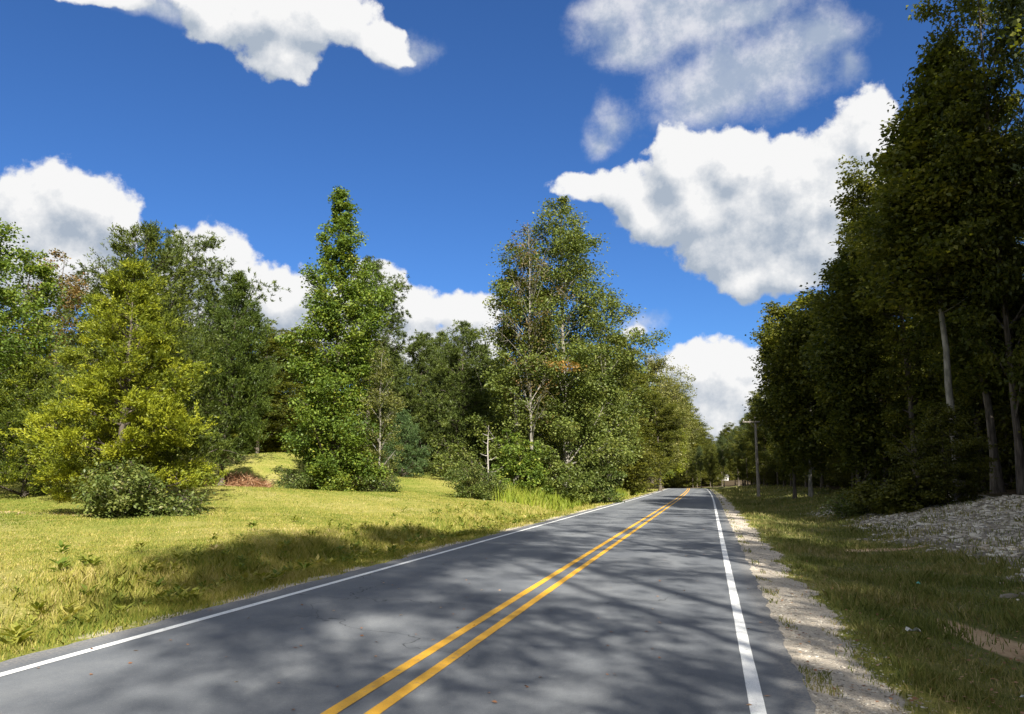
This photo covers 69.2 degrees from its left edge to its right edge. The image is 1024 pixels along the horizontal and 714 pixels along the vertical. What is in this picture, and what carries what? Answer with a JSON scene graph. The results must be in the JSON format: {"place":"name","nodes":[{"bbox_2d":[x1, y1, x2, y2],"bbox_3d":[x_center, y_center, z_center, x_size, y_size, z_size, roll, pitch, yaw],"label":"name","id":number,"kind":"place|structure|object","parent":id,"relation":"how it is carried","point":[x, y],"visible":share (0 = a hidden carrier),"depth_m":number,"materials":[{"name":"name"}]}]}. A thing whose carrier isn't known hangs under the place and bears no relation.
{"place":"outdoors","nodes":[
{"label":"outdoors","id":0,"kind":"place"},
{"bbox_2d":[0,488,815,713],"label":"road","id":1,"kind":"structure","parent":0,"point":[566,653],"depth_m":7.39,"materials":[{"name":"asphalt"}]},
{"bbox_2d":[0,488,669,676],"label":"road marking","id":2,"kind":"object","parent":1,"relation":"on","point":[109,644],"visible":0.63,"depth_m":8.64,"materials":[{"name":"white paint"}]},
{"bbox_2d":[321,489,687,713],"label":"road marking","id":3,"kind":"object","parent":1,"relation":"on","point":[356,696],"visible":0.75,"depth_m":7.19,"materials":[{"name":"yellow paint"}]},
{"bbox_2d":[364,488,689,713],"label":"road marking","id":4,"kind":"object","parent":1,"relation":"on","point":[389,701],"visible":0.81,"depth_m":7.19,"materials":[{"name":"yellow paint"}]},
{"bbox_2d":[704,488,766,713],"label":"road marking","id":5,"kind":"object","parent":1,"relation":"on","point":[754,694],"visible":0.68,"depth_m":7.19,"materials":[{"name":"white paint"}]},
{"bbox_2d":[0,443,1023,713],"bbox_3d":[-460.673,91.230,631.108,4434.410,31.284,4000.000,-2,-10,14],"label":"ground","id":6,"kind":"structure","parent":0,"point":[782,589],"depth_m":14.18,"materials":[{"name":"plant"}]},
{"bbox_2d":[0,217,44,434],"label":"maple tree","id":7,"kind":"object","parent":6,"relation":"on","point":[5,264],"visible":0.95,"depth_m":32.85,"materials":[{"name":"green plant"}]},
{"bbox_2d":[0,245,70,481],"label":"maple tree","id":8,"kind":"object","parent":6,"relation":"on","point":[43,274],"visible":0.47,"depth_m":41.04,"materials":[{"name":"green plant"}]},
{"bbox_2d":[0,352,101,496],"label":"cedar tree","id":9,"kind":"object","parent":6,"relation":"on","point":[25,399],"visible":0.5,"depth_m":31.94,"materials":[{"name":"green plant"}]},
{"bbox_2d":[8,248,94,388],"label":"maple tree","id":10,"kind":"object","parent":6,"relation":"on","point":[74,292],"visible":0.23,"depth_m":50.24,"materials":[{"name":"green plant"}]},
{"bbox_2d":[0,257,227,503],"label":"cedar tree","id":11,"kind":"object","parent":6,"relation":"on","point":[150,404],"visible":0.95,"depth_m":24.99,"materials":[{"name":"green plant"}]},
{"bbox_2d":[64,456,179,518],"bbox_3d":[-12.208,4.209,23.445,4.298,2.419,3.417,-9,-13,43],"label":"bush","id":12,"kind":"object","parent":6,"relation":"on","point":[112,498],"visible":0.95,"depth_m":22.82,"materials":[{"name":"green plant"}]},
{"bbox_2d":[11,219,256,492],"bbox_3d":[-15.194,0.037,30.685,9.014,12.123,8.733,5,-10,-27],"label":"cedar tree","id":13,"kind":"object","parent":6,"relation":"on","point":[151,245],"visible":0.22,"depth_m":30.04,"materials":[{"name":"green plant"}]},
{"bbox_2d":[122,484,215,516],"bbox_3d":[-11.182,4.695,23.990,2.863,1.265,2.946,-6,-11,32],"label":"bush","id":14,"kind":"object","parent":6,"relation":"on","point":[180,509],"visible":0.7,"depth_m":23.86,"materials":[{"name":"green plant"}]},
{"bbox_2d":[85,223,290,483],"bbox_3d":[-19.799,-0.243,44.939,11.456,15.957,9.991,4,-10,-25],"label":"pine tree","id":15,"kind":"object","parent":6,"relation":"on","point":[214,268],"visible":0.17,"depth_m":44.69,"materials":[{"name":"green plant"}]},
{"bbox_2d":[178,270,287,485],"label":"cedar tree","id":16,"kind":"object","parent":6,"relation":"on","point":[254,374],"visible":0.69,"depth_m":38.47,"materials":[{"name":"green plant"}]},
{"bbox_2d":[203,466,273,487],"bbox_3d":[-14.719,6.596,39.474,4.616,1.650,3.153,-2,-10,14],"label":"brush pile","id":17,"kind":"object","parent":6,"relation":"on","point":[232,479],"visible":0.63,"depth_m":38.91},
{"bbox_2d":[218,333,307,452],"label":"hardwood tree","id":18,"kind":"object","parent":6,"relation":"on","point":[277,413],"visible":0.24,"depth_m":73.17,"materials":[{"name":"green plant"}]},
{"bbox_2d":[231,411,299,454],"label":"understorey tree","id":19,"kind":"object","parent":6,"relation":"on","point":[267,448],"visible":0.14,"depth_m":75.76,"materials":[{"name":"green plant"}]},
{"bbox_2d":[0,501,558,644],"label":"verge weeds","id":20,"kind":"object","parent":6,"relation":"on","point":[16,626],"visible":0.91,"depth_m":12.52,"materials":[{"name":"green plant"}]},
{"bbox_2d":[252,326,310,419],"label":"hardwood tree","id":21,"kind":"object","parent":6,"relation":"on","point":[279,332],"visible":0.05,"depth_m":89.67,"materials":[{"name":"green plant"}]},
{"bbox_2d":[251,398,319,454],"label":"understorey tree","id":22,"kind":"object","parent":6,"relation":"on","point":[286,442],"visible":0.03,"depth_m":77.94,"materials":[{"name":"green plant"}]},
{"bbox_2d":[260,327,324,452],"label":"hardwood tree","id":23,"kind":"object","parent":6,"relation":"on","point":[291,410],"visible":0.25,"depth_m":76.06,"materials":[{"name":"green plant"}]},
{"bbox_2d":[269,465,326,489],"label":"bush","id":24,"kind":"object","parent":6,"relation":"on","point":[298,482],"visible":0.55,"depth_m":42.85,"materials":[{"name":"green plant"}]},
{"bbox_2d":[0,452,640,660],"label":"grass","id":25,"kind":"structure","parent":6,"relation":"on","point":[109,617],"depth_m":15.18,"materials":[{"name":"plant"}]},
{"bbox_2d":[272,185,404,488],"bbox_3d":[-10.863,-1.356,45.519,8.336,19.263,8.590,-2,-10,14],"label":"sweetgum tree","id":26,"kind":"object","parent":6,"relation":"on","point":[328,373],"visible":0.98,"depth_m":44.63,"materials":[{"name":"green plant"}]},
{"bbox_2d":[313,468,370,491],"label":"bush","id":27,"kind":"object","parent":6,"relation":"on","point":[343,485],"visible":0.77,"depth_m":42.11,"materials":[{"name":"green plant"}]},
{"bbox_2d":[345,336,409,414],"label":"hardwood tree","id":28,"kind":"object","parent":6,"relation":"on","point":[379,341],"visible":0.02,"depth_m":91.53,"materials":[{"name":"green plant"}]},
{"bbox_2d":[325,255,430,459],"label":"pine tree","id":29,"kind":"object","parent":6,"relation":"on","point":[397,320],"visible":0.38,"depth_m":61.08,"materials":[{"name":"green plant"}]},
{"bbox_2d":[349,347,407,483],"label":"birch tree","id":30,"kind":"object","parent":6,"relation":"on","point":[376,400],"visible":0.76,"depth_m":44.24,"materials":[{"name":"green plant"}]},
{"bbox_2d":[354,473,404,491],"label":"bush","id":31,"kind":"object","parent":6,"relation":"on","point":[381,486],"visible":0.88,"depth_m":42.36,"materials":[{"name":"green plant"}]},
{"bbox_2d":[361,353,422,465],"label":"pine tree","id":32,"kind":"object","parent":6,"relation":"on","point":[398,360],"visible":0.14,"depth_m":69.75,"materials":[{"name":"green plant"}]},
{"bbox_2d":[376,408,437,477],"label":"young pine","id":33,"kind":"object","parent":6,"relation":"on","point":[407,429],"visible":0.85,"depth_m":56.12,"materials":[{"name":"green plant"}]},
{"bbox_2d":[381,330,455,468],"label":"pine tree","id":34,"kind":"object","parent":6,"relation":"on","point":[418,383],"visible":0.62,"depth_m":61.54,"materials":[{"name":"green plant"}]},
{"bbox_2d":[396,330,464,468],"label":"pine tree","id":35,"kind":"object","parent":6,"relation":"on","point":[438,340],"visible":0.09,"depth_m":72.38,"materials":[{"name":"green plant"}]},
{"bbox_2d":[427,435,490,479],"bbox_3d":[-3.588,7.222,53.462,4.243,3.492,4.523,4,-10,-24],"label":"bush","id":36,"kind":"object","parent":6,"relation":"on","point":[453,461],"visible":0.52,"depth_m":53.20,"materials":[{"name":"green plant"}]},
{"bbox_2d":[413,320,508,476],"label":"pine tree","id":37,"kind":"object","parent":6,"relation":"on","point":[470,402],"visible":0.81,"depth_m":59.46,"materials":[{"name":"green plant"}]},
{"bbox_2d":[445,344,501,457],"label":"pine tree","id":38,"kind":"object","parent":6,"relation":"on","point":[477,364],"visible":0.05,"depth_m":69.56,"materials":[{"name":"green plant"}]},
{"bbox_2d":[438,456,512,500],"bbox_3d":[-2.025,6.827,42.034,4.269,2.675,3.836,-2,-10,14],"label":"bush","id":39,"kind":"object","parent":6,"relation":"on","point":[479,483],"visible":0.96,"depth_m":41.51,"materials":[{"name":"green plant"}]},
{"bbox_2d":[458,358,520,475],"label":"pine tree","id":40,"kind":"object","parent":6,"relation":"on","point":[499,426],"visible":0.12,"depth_m":62.46,"materials":[{"name":"green plant"}]},
{"bbox_2d":[461,258,569,483],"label":"hardwood tree","id":41,"kind":"object","parent":6,"relation":"on","point":[500,382],"visible":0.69,"depth_m":50.99,"materials":[{"name":"green plant"}]},
{"bbox_2d":[487,429,555,493],"bbox_3d":[0.631,6.660,46.978,4.374,4.488,4.281,-2,-10,14],"label":"bush","id":42,"kind":"object","parent":6,"relation":"on","point":[531,469],"visible":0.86,"depth_m":46.09,"materials":[{"name":"green plant"}]},
{"bbox_2d":[31,513,1023,713],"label":"fallen leaves","id":43,"kind":"object","parent":6,"relation":"on","point":[834,688],"visible":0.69,"depth_m":7.39,"materials":[{"name":"plant"}]},
{"bbox_2d":[487,220,580,455],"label":"hardwood tree","id":44,"kind":"object","parent":6,"relation":"on","point":[530,382],"visible":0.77,"depth_m":50.18,"materials":[{"name":"green plant"}]},
{"bbox_2d":[452,477,646,510],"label":"weeds","id":45,"kind":"object","parent":6,"relation":"on","point":[521,496],"visible":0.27,"depth_m":42.83,"materials":[{"name":"green plant"}]},
{"bbox_2d":[524,443,593,502],"bbox_3d":[3.018,7.562,47.587,4.375,3.979,4.751,-2,-10,14],"label":"bush","id":46,"kind":"object","parent":6,"relation":"on","point":[573,488],"visible":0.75,"depth_m":47.07,"materials":[{"name":"green plant"}]},
{"bbox_2d":[478,195,649,484],"bbox_3d":[3.092,-1.234,53.363,11.453,22.315,11.690,8,-12,-41],"label":"hardwood tree","id":47,"kind":"object","parent":6,"relation":"on","point":[572,246],"visible":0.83,"depth_m":51.86,"materials":[{"name":"green plant"}]},
{"bbox_2d":[546,359,586,372],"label":"autumn branch","id":48,"kind":"object","parent":47,"relation":"attached to","point":[563,367],"visible":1,"depth_m":47.55,"materials":[{"name":"orange plant"}]},
{"bbox_2d":[570,408,616,483],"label":"pine tree","id":49,"kind":"object","parent":6,"relation":"on","point":[575,458],"visible":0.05,"depth_m":63.11,"materials":[{"name":"green plant"}]},
{"bbox_2d":[580,458,627,503],"bbox_3d":[6.019,8.604,51.181,3.941,3.486,4.618,-2,-10,14],"label":"bush","id":50,"kind":"object","parent":6,"relation":"on","point":[606,489],"visible":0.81,"depth_m":50.66,"materials":[{"name":"green plant"}]},
{"bbox_2d":[538,288,670,497],"bbox_3d":[7.077,2.975,55.904,9.884,15.920,9.370,-2,-10,14],"label":"hardwood tree","id":51,"kind":"object","parent":6,"relation":"on","point":[625,459],"visible":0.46,"depth_m":54.79,"materials":[{"name":"green plant"}]},
{"bbox_2d":[567,333,667,435],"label":"hardwood tree","id":52,"kind":"object","parent":6,"relation":"on","point":[641,382],"visible":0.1,"depth_m":84.62,"materials":[{"name":"green plant"}]},
{"bbox_2d":[597,384,653,479],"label":"pine tree","id":53,"kind":"object","parent":6,"relation":"on","point":[614,423],"visible":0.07,"depth_m":78.85,"materials":[{"name":"green plant"}]},
{"bbox_2d":[598,409,661,487],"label":"understorey tree","id":54,"kind":"object","parent":6,"relation":"on","point":[630,468],"visible":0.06,"depth_m":76.73,"materials":[{"name":"green plant"}]},
{"bbox_2d":[612,358,658,431],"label":"hardwood tree","id":55,"kind":"object","parent":6,"relation":"on","point":[651,406],"visible":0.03,"depth_m":96.47,"materials":[{"name":"green plant"}]},
{"bbox_2d":[611,426,669,493],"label":"understorey tree","id":56,"kind":"object","parent":6,"relation":"on","point":[636,470],"visible":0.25,"depth_m":75.80,"materials":[{"name":"green plant"}]},
{"bbox_2d":[633,430,674,485],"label":"understorey tree","id":57,"kind":"object","parent":6,"relation":"on","point":[655,461],"visible":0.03,"depth_m":88.24,"materials":[{"name":"green plant"}]},
{"bbox_2d":[639,391,691,490],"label":"hardwood tree","id":58,"kind":"object","parent":6,"relation":"on","point":[670,431],"visible":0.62,"depth_m":97.17,"materials":[{"name":"green plant"}]},
{"bbox_2d":[633,348,700,483],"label":"oak tree","id":59,"kind":"object","parent":6,"relation":"on","point":[656,366],"visible":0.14,"depth_m":131.87,"materials":[{"name":"green plant"}]},
{"bbox_2d":[652,426,690,484],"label":"hickory tree","id":60,"kind":"object","parent":6,"relation":"on","point":[676,469],"visible":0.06,"depth_m":139.97,"materials":[{"name":"green plant"}]},
{"bbox_2d":[649,373,713,488],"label":"oak tree","id":61,"kind":"object","parent":6,"relation":"on","point":[691,434],"visible":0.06,"depth_m":166.86,"materials":[{"name":"green plant"}]},
{"bbox_2d":[666,455,705,487],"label":"understorey tree","id":62,"kind":"object","parent":6,"relation":"on","point":[685,477],"visible":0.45,"depth_m":204.70,"materials":[{"name":"green plant"}]},
{"bbox_2d":[683,412,705,455],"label":"hardwood tree","id":63,"kind":"object","parent":6,"relation":"on","point":[702,444],"visible":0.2,"depth_m":217.68,"materials":[{"name":"green plant"}]},
{"bbox_2d":[689,447,702,487],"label":"hardwood tree","id":64,"kind":"object","parent":6,"relation":"on","point":[696,476],"visible":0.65,"depth_m":189.57,"materials":[{"name":"green plant"}]},
{"bbox_2d":[692,446,704,487],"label":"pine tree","id":65,"kind":"object","parent":6,"relation":"on","point":[699,453],"visible":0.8,"depth_m":185.31,"materials":[{"name":"green plant"}]},
{"bbox_2d":[699,440,717,486],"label":"hardwood tree","id":66,"kind":"object","parent":6,"relation":"on","point":[703,458],"visible":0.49,"depth_m":180.63,"materials":[{"name":"green plant"}]},
{"bbox_2d":[705,444,718,487],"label":"hardwood tree","id":67,"kind":"object","parent":6,"relation":"on","point":[710,458],"visible":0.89,"depth_m":175.65,"materials":[{"name":"green plant"}]},
{"bbox_2d":[700,465,727,485],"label":"understorey tree","id":68,"kind":"object","parent":6,"relation":"on","point":[718,481],"visible":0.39,"depth_m":206.64,"materials":[{"name":"green plant"}]},
{"bbox_2d":[714,435,727,486],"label":"pine tree","id":69,"kind":"object","parent":6,"relation":"on","point":[721,453],"visible":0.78,"depth_m":165.40,"materials":[{"name":"green plant"}]},
{"bbox_2d":[713,440,729,486],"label":"hardwood tree","id":70,"kind":"object","parent":6,"relation":"on","point":[716,467],"visible":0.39,"depth_m":169.90,"materials":[{"name":"green plant"}]},
{"bbox_2d":[720,432,735,485],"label":"hardwood tree","id":71,"kind":"object","parent":6,"relation":"on","point":[726,450],"visible":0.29,"depth_m":159.27,"materials":[{"name":"green plant"}]},
{"bbox_2d":[722,422,737,473],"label":"hardwood tree","id":72,"kind":"object","parent":6,"relation":"on","point":[729,427],"visible":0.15,"depth_m":278.04,"materials":[{"name":"green plant"}]},
{"bbox_2d":[724,428,738,485],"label":"pine tree","id":73,"kind":"object","parent":6,"relation":"on","point":[731,452],"visible":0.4,"depth_m":150.69,"materials":[{"name":"green plant"}]},
{"bbox_2d":[729,426,747,485],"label":"hardwood tree","id":74,"kind":"object","parent":6,"relation":"on","point":[735,448],"visible":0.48,"depth_m":139.38,"materials":[{"name":"green plant"}]},
{"bbox_2d":[736,418,748,484],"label":"pine tree","id":75,"kind":"object","parent":6,"relation":"on","point":[743,451],"visible":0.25,"depth_m":130.84,"materials":[{"name":"green plant"}]},
{"bbox_2d":[736,416,754,484],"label":"hardwood tree","id":76,"kind":"object","parent":6,"relation":"on","point":[740,434],"visible":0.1,"depth_m":126.06,"materials":[{"name":"green plant"}]},
{"bbox_2d":[742,417,759,496],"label":"utility pole","id":77,"kind":"object","parent":6,"relation":"on","point":[757,463],"visible":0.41,"depth_m":67.33,"materials":[{"name":"brown wood"}]},
{"bbox_2d":[743,412,760,483],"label":"hardwood tree","id":78,"kind":"object","parent":6,"relation":"on","point":[749,443],"visible":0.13,"depth_m":111.45,"materials":[{"name":"green plant"}]},
{"bbox_2d":[743,392,771,484],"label":"hardwood tree","id":79,"kind":"object","parent":6,"relation":"on","point":[746,431],"visible":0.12,"depth_m":106.81,"materials":[{"name":"green plant"}]},
{"bbox_2d":[745,389,774,484],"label":"hardwood tree","id":80,"kind":"object","parent":6,"relation":"on","point":[763,440],"visible":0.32,"depth_m":100.98,"materials":[{"name":"green plant"}]},
{"bbox_2d":[746,458,773,484],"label":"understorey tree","id":81,"kind":"object","parent":6,"relation":"on","point":[753,475],"visible":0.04,"depth_m":112.69,"materials":[{"name":"green plant"}]},
{"bbox_2d":[753,447,787,484],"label":"understorey tree","id":82,"kind":"object","parent":6,"relation":"on","point":[772,478],"visible":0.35,"depth_m":98.55,"materials":[{"name":"green plant"}]},
{"bbox_2d":[758,427,786,486],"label":"hardwood tree","id":83,"kind":"object","parent":6,"relation":"on","point":[766,456],"visible":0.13,"depth_m":86.66,"materials":[{"name":"green plant"}]},
{"bbox_2d":[742,300,815,499],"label":"beech tree","id":84,"kind":"object","parent":6,"relation":"on","point":[763,411],"visible":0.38,"depth_m":52.80,"materials":[{"name":"green plant"}]},
{"bbox_2d":[749,289,838,497],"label":"beech tree","id":85,"kind":"object","parent":6,"relation":"on","point":[810,450],"visible":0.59,"depth_m":49.71,"materials":[{"name":"green plant"}]},
{"bbox_2d":[817,491,872,517],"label":"bush","id":86,"kind":"object","parent":6,"relation":"on","point":[842,507],"visible":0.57,"depth_m":29.32,"materials":[{"name":"green plant"}]},
{"bbox_2d":[798,244,907,495],"bbox_3d":[18.938,0.725,41.308,5.870,14.287,7.004,-2,-10,14],"label":"beech tree","id":87,"kind":"object","parent":6,"relation":"on","point":[841,357],"visible":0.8,"depth_m":40.31,"materials":[{"name":"green plant"}]},
{"bbox_2d":[711,483,1023,713],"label":"verge grass","id":88,"kind":"structure","parent":6,"relation":"on","point":[906,594],"depth_m":11.14,"materials":[{"name":"plant"}]},
{"bbox_2d":[808,203,944,484],"bbox_3d":[21.244,-0.797,43.948,6.460,17.438,9.424,5,-10,-27],"label":"hardwood tree","id":89,"kind":"object","parent":6,"relation":"on","point":[844,241],"visible":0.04,"depth_m":43.09,"materials":[{"name":"green plant"}]},
{"bbox_2d":[830,154,955,477],"bbox_3d":[20.250,-1.978,38.826,6.613,18.051,8.471,-9,-13,42],"label":"hardwood tree","id":90,"kind":"object","parent":6,"relation":"on","point":[906,385],"visible":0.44,"depth_m":38.23,"materials":[{"name":"green plant"}]},
{"bbox_2d":[836,473,953,514],"bbox_3d":[14.351,5.171,27.845,3.742,1.693,4.302,-2,-10,14],"label":"bush","id":91,"kind":"object","parent":6,"relation":"on","point":[893,497],"visible":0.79,"depth_m":27.09,"materials":[{"name":"green plant"}]},
{"bbox_2d":[807,492,1023,599],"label":"stones","id":92,"kind":"object","parent":6,"relation":"on","point":[959,520],"visible":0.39,"depth_m":21.00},
{"bbox_2d":[867,385,971,486],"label":"understorey tree","id":93,"kind":"object","parent":6,"relation":"on","point":[941,396],"visible":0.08,"depth_m":40.76,"materials":[{"name":"green plant"}]},
{"bbox_2d":[829,91,1023,498],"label":"beech tree","id":94,"kind":"object","parent":6,"relation":"on","point":[924,260],"visible":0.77,"depth_m":29.87,"materials":[{"name":"green plant"}]},
{"bbox_2d":[877,402,997,504],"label":"understorey tree","id":95,"kind":"object","parent":6,"relation":"on","point":[934,427],"visible":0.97,"depth_m":26.67,"materials":[{"name":"green plant"}]},
{"bbox_2d":[851,122,1023,490],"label":"hardwood tree","id":96,"kind":"object","parent":6,"relation":"on","point":[968,402],"visible":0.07,"depth_m":32.58,"materials":[{"name":"green plant"}]},
{"bbox_2d":[858,38,1023,492],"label":"beech tree","id":97,"kind":"object","parent":6,"relation":"on","point":[939,77],"visible":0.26,"depth_m":30.38,"materials":[{"name":"green plant"}]},
{"bbox_2d":[886,0,1023,493],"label":"hardwood tree","id":98,"kind":"object","parent":6,"relation":"on","point":[1008,106],"visible":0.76,"depth_m":28.83,"materials":[{"name":"green plant"}]},
{"bbox_2d":[926,356,1023,490],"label":"understorey tree","id":99,"kind":"object","parent":6,"relation":"on","point":[1003,414],"visible":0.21,"depth_m":31.81,"materials":[{"name":"green plant"}]},
{"bbox_2d":[941,393,1015,484],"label":"understorey tree","id":100,"kind":"object","parent":6,"relation":"on","point":[1008,481],"visible":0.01,"depth_m":36.23,"materials":[{"name":"green plant"}]},
{"bbox_2d":[986,0,1023,181],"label":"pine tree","id":101,"kind":"object","parent":6,"relation":"on","point":[1019,11],"visible":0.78,"depth_m":26.83,"materials":[{"name":"green plant"}]},
{"bbox_2d":[995,358,1023,467],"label":"understorey tree","id":102,"kind":"object","parent":6,"relation":"on","point":[1007,444],"visible":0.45,"depth_m":29.83,"materials":[{"name":"green plant"}]},
{"bbox_2d":[998,14,1023,57],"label":"hardwood tree","id":103,"kind":"object","parent":6,"relation":"on","point":[1018,28],"visible":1,"depth_m":21.86,"materials":[{"name":"green plant"}]},
{"bbox_2d":[0,0,1023,444],"label":"sky","id":104,"kind":"structure","parent":0,"point":[707,138],"materials":[{"name":"blue"}]},
{"bbox_2d":[730,522,932,713],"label":"gravel","id":105,"kind":"structure","parent":0,"point":[841,685],"depth_m":7.04,"materials":[{"name":"gravel"}]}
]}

